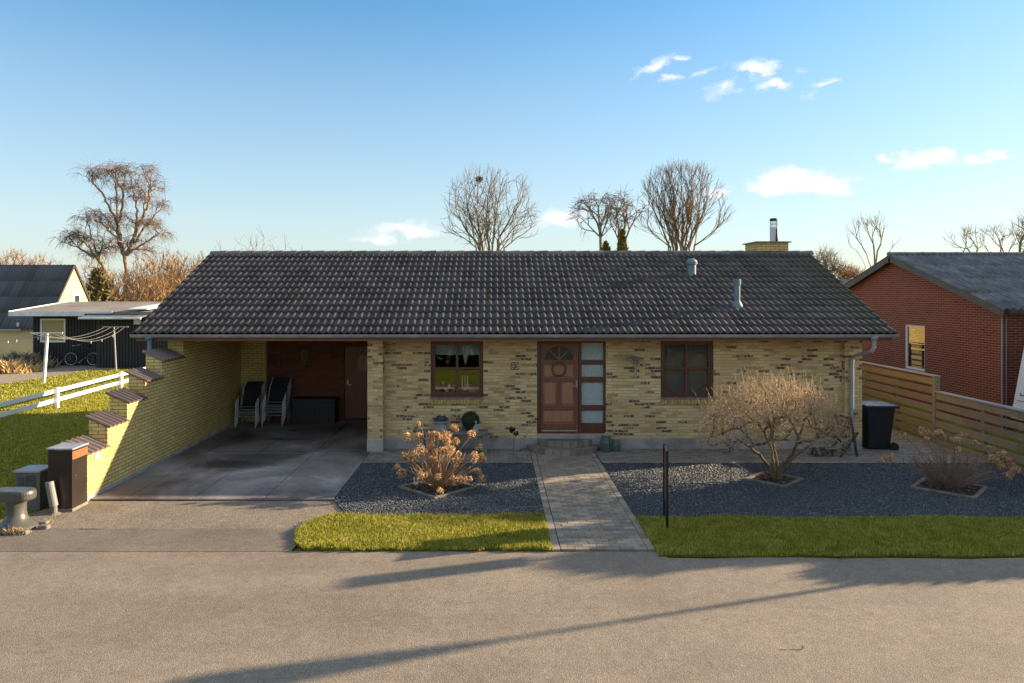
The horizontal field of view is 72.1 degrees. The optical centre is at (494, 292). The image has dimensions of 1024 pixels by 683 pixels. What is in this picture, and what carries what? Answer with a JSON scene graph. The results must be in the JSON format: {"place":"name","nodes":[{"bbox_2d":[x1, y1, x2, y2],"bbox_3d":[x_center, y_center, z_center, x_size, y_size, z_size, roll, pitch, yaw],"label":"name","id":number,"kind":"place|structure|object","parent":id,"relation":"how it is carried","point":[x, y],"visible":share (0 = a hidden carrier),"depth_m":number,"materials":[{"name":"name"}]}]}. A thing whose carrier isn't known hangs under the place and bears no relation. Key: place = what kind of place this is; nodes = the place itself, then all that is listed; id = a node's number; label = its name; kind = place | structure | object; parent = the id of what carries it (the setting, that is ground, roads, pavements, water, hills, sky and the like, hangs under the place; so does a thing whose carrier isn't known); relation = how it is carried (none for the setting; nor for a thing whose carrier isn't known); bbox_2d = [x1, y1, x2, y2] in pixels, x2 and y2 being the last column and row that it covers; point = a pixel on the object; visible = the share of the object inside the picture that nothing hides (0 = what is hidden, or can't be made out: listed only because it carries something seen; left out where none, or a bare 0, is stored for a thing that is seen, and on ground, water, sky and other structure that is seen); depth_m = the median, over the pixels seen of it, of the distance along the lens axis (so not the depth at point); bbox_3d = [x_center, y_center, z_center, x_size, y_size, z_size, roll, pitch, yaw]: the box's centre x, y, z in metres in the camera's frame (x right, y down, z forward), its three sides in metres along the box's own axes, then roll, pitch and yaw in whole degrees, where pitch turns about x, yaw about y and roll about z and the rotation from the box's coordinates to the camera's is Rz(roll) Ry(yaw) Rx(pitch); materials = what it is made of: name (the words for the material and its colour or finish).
{"place":"outdoors","nodes":[
{"label":"outdoors","id":0,"kind":"place"},
{"bbox_2d":[0,368,127,421],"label":"grass","id":1,"kind":"structure","parent":0,"point":[24,392],"depth_m":25.97,"materials":[{"name":"green plant"}]},
{"bbox_2d":[90,421,369,500],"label":"driveway","id":2,"kind":"structure","parent":0,"point":[272,460],"depth_m":14.02,"materials":[{"name":"concrete"}]},
{"bbox_2d":[234,386,262,427],"bbox_3d":[-6.359,2.972,18.240,0.546,1.000,0.625,0,0,0],"label":"garden chair","id":3,"kind":"object","parent":2,"relation":"on","point":[251,395],"visible":0.96,"depth_m":18.43,"materials":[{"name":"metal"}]},
{"bbox_2d":[236,384,263,425],"bbox_3d":[-6.344,2.912,18.290,0.546,1.000,0.625,0,0,0],"label":"garden chair","id":4,"kind":"object","parent":3,"relation":"on","point":[247,408],"visible":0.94,"depth_m":18.19,"materials":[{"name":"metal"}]},
{"bbox_2d":[237,381,264,422],"bbox_3d":[-6.329,2.852,18.340,0.546,1.000,0.625,0,0,0],"label":"garden chair","id":5,"kind":"object","parent":4,"relation":"on","point":[255,382],"visible":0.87,"depth_m":18.24,"materials":[{"name":"metal"}]},
{"bbox_2d":[261,386,288,426],"bbox_3d":[-5.722,2.972,18.390,0.546,1.000,0.625,0,0,0],"label":"garden chair","id":6,"kind":"object","parent":2,"relation":"on","point":[277,392],"visible":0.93,"depth_m":18.59,"materials":[{"name":"metal"}]},
{"bbox_2d":[262,383,289,423],"bbox_3d":[-5.710,2.902,18.440,0.546,1.000,0.625,0,0,0],"label":"garden chair","id":7,"kind":"object","parent":6,"relation":"on","point":[280,384],"visible":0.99,"depth_m":18.42,"materials":[{"name":"metal"}]},
{"bbox_2d":[263,380,290,420],"bbox_3d":[-5.698,2.832,18.490,0.546,1.000,0.625,0,0,0],"label":"garden chair","id":8,"kind":"object","parent":7,"relation":"on","point":[281,381],"visible":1,"depth_m":18.44,"materials":[{"name":"metal"}]},
{"bbox_2d":[265,377,291,417],"bbox_3d":[-5.686,2.762,18.540,0.546,1.000,0.625,0,0,0],"label":"garden chair","id":9,"kind":"object","parent":8,"relation":"on","point":[282,378],"visible":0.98,"depth_m":18.50,"materials":[{"name":"metal"}]},
{"bbox_2d":[291,396,339,423],"bbox_3d":[-4.760,3.134,18.742,1.170,0.665,0.515,0,0,0],"label":"storage box","id":10,"kind":"object","parent":2,"relation":"on","point":[315,409],"visible":1,"depth_m":18.50,"materials":[{"name":"plastic"}]},
{"bbox_2d":[334,463,543,515],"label":"gravel","id":11,"kind":"structure","parent":0,"point":[390,492],"depth_m":12.14,"materials":[{"name":"grey gravel"}]},
{"bbox_2d":[398,478,477,498],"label":"planting square","id":12,"kind":"structure","parent":11,"relation":"on","point":[421,488],"depth_m":12.37,"materials":[{"name":"concrete"}]},
{"bbox_2d":[392,421,486,493],"bbox_3d":[-0.902,2.929,12.523,1.454,1.190,1.263,0,0,-42],"label":"hydrangea","id":13,"kind":"object","parent":12,"relation":"in","point":[437,478],"visible":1,"depth_m":12.45,"materials":[{"name":"brown plant"}]},
{"bbox_2d":[362,449,531,463],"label":"terrace","id":14,"kind":"structure","parent":0,"point":[494,456],"depth_m":14.86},
{"bbox_2d":[419,429,487,454],"bbox_3d":[-0.875,3.225,15.180,1.490,0.480,0.360,0,0,0],"label":"bench","id":15,"kind":"object","parent":14,"relation":"on","point":[483,433],"visible":0.67,"depth_m":15.02,"materials":[{"name":"grey stone"}]},
{"bbox_2d":[432,415,449,431],"bbox_3d":[-1.157,2.806,15.199,0.391,0.358,0.383,0,0,0],"label":"flower pot","id":16,"kind":"object","parent":15,"relation":"on","point":[440,422],"visible":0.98,"depth_m":15.09,"materials":[{"name":"grey stone"}]},
{"bbox_2d":[461,411,479,430],"bbox_3d":[-0.515,2.769,15.224,0.429,0.431,0.430,0,0,0],"label":"boxwood ball","id":17,"kind":"object","parent":15,"relation":"on","point":[469,418],"visible":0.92,"depth_m":15.10,"materials":[{"name":"green plant"}]},
{"bbox_2d":[471,421,479,431],"bbox_3d":[-0.396,2.865,15.097,0.160,0.240,0.160,0,0,45],"label":"angel figurine","id":18,"kind":"object","parent":15,"relation":"on","point":[476,427],"visible":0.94,"depth_m":15.05,"materials":[{"name":"stone"}]},
{"bbox_2d":[509,426,518,449],"bbox_3d":[0.432,3.186,15.301,0.221,0.561,0.196,0,0,0],"label":"metal flower","id":19,"kind":"object","parent":14,"relation":"on","point":[512,430],"visible":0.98,"depth_m":15.27,"materials":[{"name":"black metal"}]},
{"bbox_2d":[0,551,1023,682],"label":"road","id":20,"kind":"structure","parent":0,"point":[355,617],"depth_m":7.54,"materials":[{"name":"grey asphalt"}]},
{"bbox_2d":[0,296,1023,558],"bbox_3d":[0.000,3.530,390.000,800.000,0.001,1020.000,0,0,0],"label":"ground","id":21,"kind":"structure","parent":0,"point":[296,548],"depth_m":17.98,"materials":[{"name":"green plant"}]},
{"bbox_2d":[0,251,20,264],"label":"bare shrub","id":22,"kind":"object","parent":21,"relation":"on","point":[2,262],"visible":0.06,"depth_m":68.09,"materials":[{"name":"plant"}]},
{"bbox_2d":[2,245,28,264],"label":"bare shrub","id":23,"kind":"object","parent":21,"relation":"on","point":[12,256],"visible":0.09,"depth_m":71.91,"materials":[{"name":"plant"}]},
{"bbox_2d":[13,465,47,509],"bbox_3d":[-7.545,3.197,11.535,0.440,0.645,0.400,0,0,0],"label":"meter cabinet","id":24,"kind":"object","parent":21,"relation":"on","point":[35,476],"visible":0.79,"depth_m":11.36,"materials":[{"name":"metal"}]},
{"bbox_2d":[27,252,55,264],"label":"bare shrub","id":25,"kind":"object","parent":21,"relation":"on","point":[40,257],"visible":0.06,"depth_m":69.73,"materials":[{"name":"plant"}]},
{"bbox_2d":[0,365,113,383],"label":"sandy yard","id":26,"kind":"structure","parent":21,"relation":"on","point":[17,377],"depth_m":30.60,"materials":[{"name":"beige sand"}]},
{"bbox_2d":[0,357,41,373],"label":"grass clump","id":27,"kind":"object","parent":26,"relation":"on","point":[16,364],"visible":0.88,"depth_m":30.68,"materials":[{"name":"beige plant"}]},
{"bbox_2d":[0,349,50,364],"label":"grass clump","id":28,"kind":"object","parent":26,"relation":"on","point":[13,356],"visible":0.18,"depth_m":33.02,"materials":[{"name":"green plant"}]},
{"bbox_2d":[6,363,47,373],"bbox_3d":[-20.822,3.296,31.253,1.558,0.468,1.946,0,0,0],"label":"grass clump","id":29,"kind":"object","parent":26,"relation":"on","point":[37,368],"visible":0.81,"depth_m":31.03,"materials":[{"name":"plant"}]},
{"bbox_2d":[22,357,62,368],"bbox_3d":[-21.318,3.227,32.812,2.289,0.606,2.050,0,0,0],"label":"grass clump","id":30,"kind":"object","parent":26,"relation":"on","point":[50,363],"visible":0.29,"depth_m":32.78,"materials":[{"name":"plant"}]},
{"bbox_2d":[0,264,91,357],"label":"yellow house","id":31,"kind":"structure","parent":26,"relation":"on","point":[22,286],"depth_m":39.05,"materials":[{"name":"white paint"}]},
{"bbox_2d":[72,293,80,301],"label":"window","id":32,"kind":"structure","parent":31,"relation":"in","point":[76,297],"depth_m":40.28,"materials":[{"name":"white paint"}]},
{"bbox_2d":[64,344,96,365],"bbox_3d":[-19.726,2.978,33.620,1.705,1.036,0.503,0,0,0],"label":"bicycle","id":33,"kind":"object","parent":26,"relation":"on","point":[87,345],"visible":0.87,"depth_m":33.61,"materials":[{"name":"black metal"}]},
{"bbox_2d":[8,301,167,367],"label":"black shed","id":34,"kind":"structure","parent":26,"relation":"on","point":[73,320],"depth_m":33.89,"materials":[{"name":"wood"}]},
{"bbox_2d":[40,319,65,341],"bbox_3d":[-21.318,1.831,33.960,1.212,1.138,0.060,0,0,0],"label":"window","id":35,"kind":"structure","parent":34,"relation":"in","point":[46,325],"depth_m":33.95,"materials":[{"name":"white paint"}]},
{"bbox_2d":[0,383,127,521],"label":"grass","id":36,"kind":"structure","parent":21,"relation":"on","point":[75,412],"depth_m":17.72,"materials":[{"name":"green plant"}]},
{"bbox_2d":[1,326,127,383],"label":"clothesline","id":37,"kind":"object","parent":21,"relation":"on","point":[46,336],"visible":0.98,"depth_m":27.30,"materials":[{"name":"white paint"}]},
{"bbox_2d":[0,367,145,417],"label":"rail fence","id":38,"kind":"object","parent":21,"relation":"on","point":[57,390],"visible":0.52,"depth_m":21.40,"materials":[{"name":"white paint"}]},
{"bbox_2d":[80,254,117,294],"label":"bare shrub","id":39,"kind":"object","parent":21,"relation":"on","point":[85,268],"visible":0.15,"depth_m":65.81,"materials":[{"name":"plant"}]},
{"bbox_2d":[85,266,118,301],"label":"conifer","id":40,"kind":"object","parent":21,"relation":"on","point":[98,287],"visible":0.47,"depth_m":49.67,"materials":[{"name":"green plant"}]},
{"bbox_2d":[46,158,177,294],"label":"birch tree","id":41,"kind":"object","parent":21,"relation":"on","point":[120,246],"visible":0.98,"depth_m":57.82,"materials":[{"name":"brown plant"}]},
{"bbox_2d":[105,269,140,301],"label":"bare shrub","id":42,"kind":"object","parent":21,"relation":"on","point":[118,296],"visible":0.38,"depth_m":52.75,"materials":[{"name":"brown plant"}]},
{"bbox_2d":[61,347,184,500],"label":"garden wall","id":43,"kind":"structure","parent":21,"relation":"on","point":[136,429],"depth_m":13.56,"materials":[{"name":"yellow brick"}]},
{"bbox_2d":[121,251,168,301],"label":"bare shrub","id":44,"kind":"object","parent":21,"relation":"on","point":[137,276],"visible":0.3,"depth_m":56.65,"materials":[{"name":"brown plant"}]},
{"bbox_2d":[0,528,296,551],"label":"asphalt strip","id":45,"kind":"object","parent":21,"relation":"on","point":[165,540],"visible":0.93,"depth_m":9.91,"materials":[{"name":"grey asphalt"}]},
{"bbox_2d":[0,525,31,535],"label":"grass tuft","id":46,"kind":"object","parent":45,"relation":"on","point":[15,530],"visible":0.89,"depth_m":10.15,"materials":[{"name":"plant"}]},
{"bbox_2d":[0,487,39,534],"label":"bollard","id":47,"kind":"object","parent":45,"relation":"on","point":[14,499],"visible":1,"depth_m":10.30,"materials":[{"name":"grey paint"}]},
{"bbox_2d":[17,529,29,534],"bbox_3d":[-6.823,3.484,10.183,0.140,0.092,0.110,0,0,0],"label":"rock","id":48,"kind":"object","parent":45,"relation":"on","point":[25,531],"visible":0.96,"depth_m":10.13,"materials":[{"name":"stone"}]},
{"bbox_2d":[38,524,50,529],"bbox_3d":[-6.670,3.485,10.415,0.140,0.089,0.110,0,0,0],"label":"rock","id":49,"kind":"object","parent":45,"relation":"on","point":[44,526],"visible":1,"depth_m":10.37,"materials":[{"name":"stone"}]},
{"bbox_2d":[124,269,174,301],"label":"bare shrub","id":50,"kind":"object","parent":21,"relation":"on","point":[152,295],"visible":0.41,"depth_m":47.42,"materials":[{"name":"brown plant"}]},
{"bbox_2d":[145,244,185,300],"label":"bare shrub","id":51,"kind":"object","parent":21,"relation":"on","point":[164,266],"visible":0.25,"depth_m":59.58,"materials":[{"name":"brown plant"}]},
{"bbox_2d":[166,275,183,293],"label":"bare shrub","id":52,"kind":"object","parent":21,"relation":"on","point":[176,282],"visible":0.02,"depth_m":48.85,"materials":[{"name":"plant"}]},
{"bbox_2d":[158,248,198,294],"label":"bare shrub","id":53,"kind":"object","parent":21,"relation":"on","point":[179,272],"visible":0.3,"depth_m":54.26,"materials":[{"name":"brown plant"}]},
{"bbox_2d":[29,501,343,529],"bbox_3d":[-4.900,3.498,11.100,5.400,0.001,1.480,0,0,0],"label":"driveway apron","id":54,"kind":"object","parent":21,"relation":"on","point":[279,515],"visible":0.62,"depth_m":11.07,"materials":[{"name":"beige concrete"}]},
{"bbox_2d":[39,520,49,524],"bbox_3d":[-6.829,3.495,10.650,0.140,0.069,0.110,0,0,0],"label":"rock","id":55,"kind":"object","parent":54,"relation":"on","point":[44,521],"visible":0.67,"depth_m":10.62,"materials":[{"name":"stone"}]},
{"bbox_2d":[45,481,60,515],"bbox_3d":[-6.960,3.254,11.100,0.261,0.552,0.220,0,0,0],"label":"pipe post","id":56,"kind":"object","parent":54,"relation":"on","point":[51,494],"visible":0.96,"depth_m":11.05,"materials":[{"name":"grey plastic"}]},
{"bbox_2d":[46,443,88,511],"bbox_3d":[-6.938,3.008,11.422,0.445,1.044,0.455,0,0,0],"label":"distribution cabinet","id":57,"kind":"object","parent":54,"relation":"on","point":[67,468],"visible":0.94,"depth_m":11.24,"materials":[{"name":"metal"}]},
{"bbox_2d":[186,251,208,271],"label":"bare shrub","id":58,"kind":"object","parent":21,"relation":"on","point":[199,261],"visible":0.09,"depth_m":58.53,"materials":[{"name":"plant"}]},
{"bbox_2d":[244,226,276,250],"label":"bare shrub","id":59,"kind":"object","parent":21,"relation":"on","point":[257,239],"visible":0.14,"depth_m":56.06,"materials":[{"name":"plant"}]},
{"bbox_2d":[294,511,552,551],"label":"grass verge","id":60,"kind":"object","parent":21,"relation":"on","point":[457,550],"depth_m":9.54,"materials":[{"name":"green plant"}]},
{"bbox_2d":[440,162,540,250],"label":"bare tree","id":61,"kind":"object","parent":21,"relation":"on","point":[486,224],"visible":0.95,"depth_m":51.80,"materials":[{"name":"brown plant"}]},
{"bbox_2d":[130,218,899,451],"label":"brick house","id":62,"kind":"structure","parent":21,"relation":"on","point":[394,343],"depth_m":15.67,"materials":[{"name":"brick"}]},
{"bbox_2d":[269,355,280,366],"bbox_3d":[-5.912,1.851,18.959,0.310,0.310,0.072,0,0,0],"label":"wall ring","id":63,"kind":"object","parent":62,"relation":"attached to","point":[278,364],"depth_m":18.95,"materials":[{"name":"metal"}]},
{"bbox_2d":[301,349,307,364],"bbox_3d":[-5.110,1.733,18.930,0.194,0.444,0.194,0,0,34],"label":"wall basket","id":64,"kind":"object","parent":62,"relation":"attached to","point":[305,355],"depth_m":18.90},
{"bbox_2d":[345,346,366,417],"bbox_3d":[-3.590,2.430,19.058,0.920,1.940,0.084,0,0,0],"label":"side door","id":65,"kind":"structure","parent":62,"relation":"in","point":[355,356],"depth_m":19.06,"materials":[{"name":"brown wood"}]},
{"bbox_2d":[430,341,482,403],"bbox_3d":[-0.825,1.775,15.723,1.180,1.400,0.335,0,0,0],"label":"window","id":66,"kind":"structure","parent":62,"relation":"in","point":[465,348],"depth_m":15.66,"materials":[{"name":"brown wood"}]},
{"bbox_2d":[511,362,518,369],"bbox_3d":[0.455,1.632,15.585,0.176,0.170,0.029,0,0,0],"label":"house number","id":67,"kind":"object","parent":62,"relation":"attached to","point":[514,365],"visible":1,"depth_m":15.58,"materials":[{"name":"white metal"}]},
{"bbox_2d":[540,343,578,431],"bbox_3d":[1.460,2.115,15.663,0.848,1.978,0.111,0,0,0],"label":"front door","id":68,"kind":"structure","parent":62,"relation":"in","point":[559,396],"depth_m":15.68,"materials":[{"name":"brown wood"}]},
{"bbox_2d":[551,362,566,376],"bbox_3d":[1.447,1.701,15.641,0.339,0.353,0.046,0,0,0],"label":"wreath","id":69,"kind":"object","parent":68,"relation":"attached to","point":[553,367],"visible":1,"depth_m":15.63,"materials":[{"name":"brown plant"}]},
{"bbox_2d":[627,356,644,375],"bbox_3d":[3.118,1.613,15.480,0.400,0.428,0.400,0,0,0],"label":"wall lamp","id":70,"kind":"object","parent":62,"relation":"attached to","point":[637,358],"visible":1,"depth_m":15.44,"materials":[{"name":"metal"}]},
{"bbox_2d":[660,341,713,403],"bbox_3d":[4.287,1.772,15.683,1.185,1.405,0.255,0,0,0],"label":"window","id":71,"kind":"structure","parent":62,"relation":"in","point":[685,365],"depth_m":15.80,"materials":[{"name":"brown wood"}]},
{"bbox_2d":[530,452,647,550],"bbox_3d":[1.490,3.488,12.550,1.410,0.001,6.100,0,0,0],"label":"path base","id":72,"kind":"object","parent":21,"relation":"on","point":[582,550],"visible":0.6,"depth_m":9.50,"materials":[{"name":"concrete"}]},
{"bbox_2d":[528,438,597,455],"bbox_3d":[1.529,3.366,15.255,1.568,0.268,0.661,0,0,0],"label":"entrance step","id":73,"kind":"object","parent":72,"relation":"on","point":[567,447],"visible":0.97,"depth_m":15.24,"materials":[{"name":"grey concrete"}]},
{"bbox_2d":[564,186,628,250],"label":"birch tree","id":74,"kind":"object","parent":21,"relation":"on","point":[600,235],"visible":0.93,"depth_m":49.94,"materials":[{"name":"brown plant"}]},
{"bbox_2d":[600,240,611,250],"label":"conifer","id":75,"kind":"object","parent":21,"relation":"on","point":[605,246],"visible":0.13,"depth_m":43.85,"materials":[{"name":"green plant"}]},
{"bbox_2d":[614,228,628,250],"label":"conifer","id":76,"kind":"object","parent":21,"relation":"on","point":[622,243],"visible":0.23,"depth_m":43.86,"materials":[{"name":"green plant"}]},
{"bbox_2d":[596,183,652,239],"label":"birch tree","id":77,"kind":"object","parent":21,"relation":"on","point":[624,216],"visible":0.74,"depth_m":50.80,"materials":[{"name":"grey plant"}]},
{"bbox_2d":[635,158,735,250],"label":"bare tree","id":78,"kind":"object","parent":21,"relation":"on","point":[674,239],"visible":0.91,"depth_m":49.80,"materials":[{"name":"brown plant"}]},
{"bbox_2d":[595,429,990,463],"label":"terrace side","id":79,"kind":"structure","parent":21,"relation":"on","point":[907,448],"depth_m":14.95,"materials":[{"name":"grey concrete"}]},
{"bbox_2d":[600,432,611,451],"bbox_3d":[2.450,3.254,15.350,0.283,0.426,0.278,0,0,0],"label":"lantern","id":80,"kind":"object","parent":79,"relation":"on","point":[605,442],"visible":1,"depth_m":15.27,"materials":[{"name":"glass"}]},
{"bbox_2d":[611,437,620,451],"bbox_3d":[2.663,3.309,15.350,0.214,0.315,0.210,0,0,0],"label":"lantern","id":81,"kind":"object","parent":79,"relation":"on","point":[616,444],"visible":1,"depth_m":15.29,"materials":[{"name":"metal"}]},
{"bbox_2d":[809,447,835,456],"bbox_3d":[6.985,3.393,14.940,0.440,0.145,0.280,0,0,0],"label":"wooden footrest","id":82,"kind":"object","parent":79,"relation":"on","point":[815,449],"visible":0.87,"depth_m":14.87,"materials":[{"name":"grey wood"}]},
{"bbox_2d":[827,413,858,457],"bbox_3d":[7.418,3.041,14.997,0.537,0.880,0.448,0,0,-14],"label":"wooden chair","id":83,"kind":"object","parent":79,"relation":"on","point":[853,436],"visible":0.53,"depth_m":14.83,"materials":[{"name":"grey wood"}]},
{"bbox_2d":[862,401,899,449],"bbox_3d":[8.566,2.969,15.740,0.762,1.058,0.690,0,0,0],"label":"wheeled bin","id":84,"kind":"object","parent":79,"relation":"on","point":[877,420],"visible":0.91,"depth_m":15.47,"materials":[{"name":"black plastic"}]},
{"bbox_2d":[635,513,1023,557],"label":"grass verge","id":85,"kind":"object","parent":21,"relation":"on","point":[829,556],"depth_m":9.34,"materials":[{"name":"green plant"}]},
{"bbox_2d":[663,444,667,527],"bbox_3d":[2.591,2.920,10.610,0.036,1.160,0.522,0,0,9],"label":"sign stand","id":86,"kind":"object","parent":85,"relation":"on","point":[665,482],"visible":0.81,"depth_m":10.59,"materials":[{"name":"black metal"}]},
{"bbox_2d":[813,244,856,275],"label":"bare tree","id":87,"kind":"object","parent":21,"relation":"on","point":[830,262],"visible":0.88,"depth_m":59.84,"materials":[{"name":"brown plant"}]},
{"bbox_2d":[834,263,864,278],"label":"bare shrub","id":88,"kind":"object","parent":21,"relation":"on","point":[849,274],"visible":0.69,"depth_m":61.69,"materials":[{"name":"plant"}]},
{"bbox_2d":[846,211,900,266],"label":"bare tree","id":89,"kind":"object","parent":21,"relation":"on","point":[876,228],"visible":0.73,"depth_m":49.97,"materials":[{"name":"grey plant"}]},
{"bbox_2d":[862,361,1023,473],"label":"slatted fence","id":90,"kind":"object","parent":21,"relation":"on","point":[983,416],"visible":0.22,"depth_m":15.88,"materials":[{"name":"brown wood"}]},
{"bbox_2d":[941,224,983,251],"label":"bare tree","id":91,"kind":"object","parent":21,"relation":"on","point":[970,229],"visible":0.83,"depth_m":60.02,"materials":[{"name":"brown plant"}]},
{"bbox_2d":[977,224,1023,251],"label":"bare tree","id":92,"kind":"object","parent":21,"relation":"on","point":[996,233],"visible":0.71,"depth_m":59.95,"materials":[{"name":"brown plant"}]},
{"bbox_2d":[1010,208,1023,251],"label":"bare tree","id":93,"kind":"object","parent":21,"relation":"on","point":[1019,235],"visible":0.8,"depth_m":55.09,"materials":[{"name":"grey plant"}]},
{"bbox_2d":[1011,350,1023,420],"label":"camper van","id":94,"kind":"object","parent":21,"relation":"on","point":[1018,402],"visible":0.7,"depth_m":17.20,"materials":[{"name":"white plastic"}]},
{"bbox_2d":[0,0,1023,295],"label":"sky","id":95,"kind":"structure","parent":0,"point":[327,125],"materials":[{"name":"blue"}]},
{"bbox_2d":[531,452,654,550],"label":"path","id":96,"kind":"structure","parent":0,"point":[589,508],"depth_m":11.34,"materials":[{"name":"concrete"}]},
{"bbox_2d":[722,418,747,452],"bbox_3d":[5.212,3.082,15.248,0.552,0.781,0.318,0,0,0],"label":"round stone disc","id":97,"kind":"object","parent":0,"point":[728,436],"visible":0.3,"depth_m":15.20,"materials":[{"name":"grey stone"}]},
{"bbox_2d":[602,463,1023,517],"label":"gravel","id":98,"kind":"structure","parent":0,"point":[982,501],"depth_m":12.23,"materials":[{"name":"grey gravel"}]},
{"bbox_2d":[744,471,803,487],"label":"planting square","id":99,"kind":"structure","parent":98,"relation":"on","point":[764,477],"depth_m":12.97,"materials":[{"name":"concrete"}]},
{"bbox_2d":[688,366,856,478],"bbox_3d":[5.137,2.454,13.074,2.906,2.145,2.254,0,0,0],"label":"bare bush","id":100,"kind":"object","parent":99,"relation":"on","point":[771,425],"visible":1,"depth_m":12.78,"materials":[{"name":"brown plant"}]},
{"bbox_2d":[910,477,988,498],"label":"planting square","id":101,"kind":"structure","parent":98,"relation":"on","point":[974,491],"depth_m":12.34,"materials":[{"name":"concrete"}]},
{"bbox_2d":[878,426,1021,488],"bbox_3d":[8.149,2.952,12.528,2.267,1.140,1.250,0,0,-22],"label":"hydrangea","id":102,"kind":"object","parent":101,"relation":"in","point":[960,481],"visible":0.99,"depth_m":12.48,"materials":[{"name":"brown plant"}]},
{"bbox_2d":[839,279,850,283],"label":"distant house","id":103,"kind":"structure","parent":0,"point":[844,281],"depth_m":53.06,"materials":[{"name":"grey brick"}]},
{"bbox_2d":[844,252,1023,429],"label":"neighbour house","id":104,"kind":"structure","parent":0,"point":[955,320],"depth_m":20.57,"materials":[{"name":"red brick"}]},
{"bbox_2d":[903,324,924,372],"bbox_3d":[13.255,1.705,21.895,0.370,1.990,1.850,0,0,0],"label":"window","id":105,"kind":"structure","parent":104,"relation":"in","point":[914,334],"depth_m":21.96,"materials":[{"name":"glass"}]}
]}

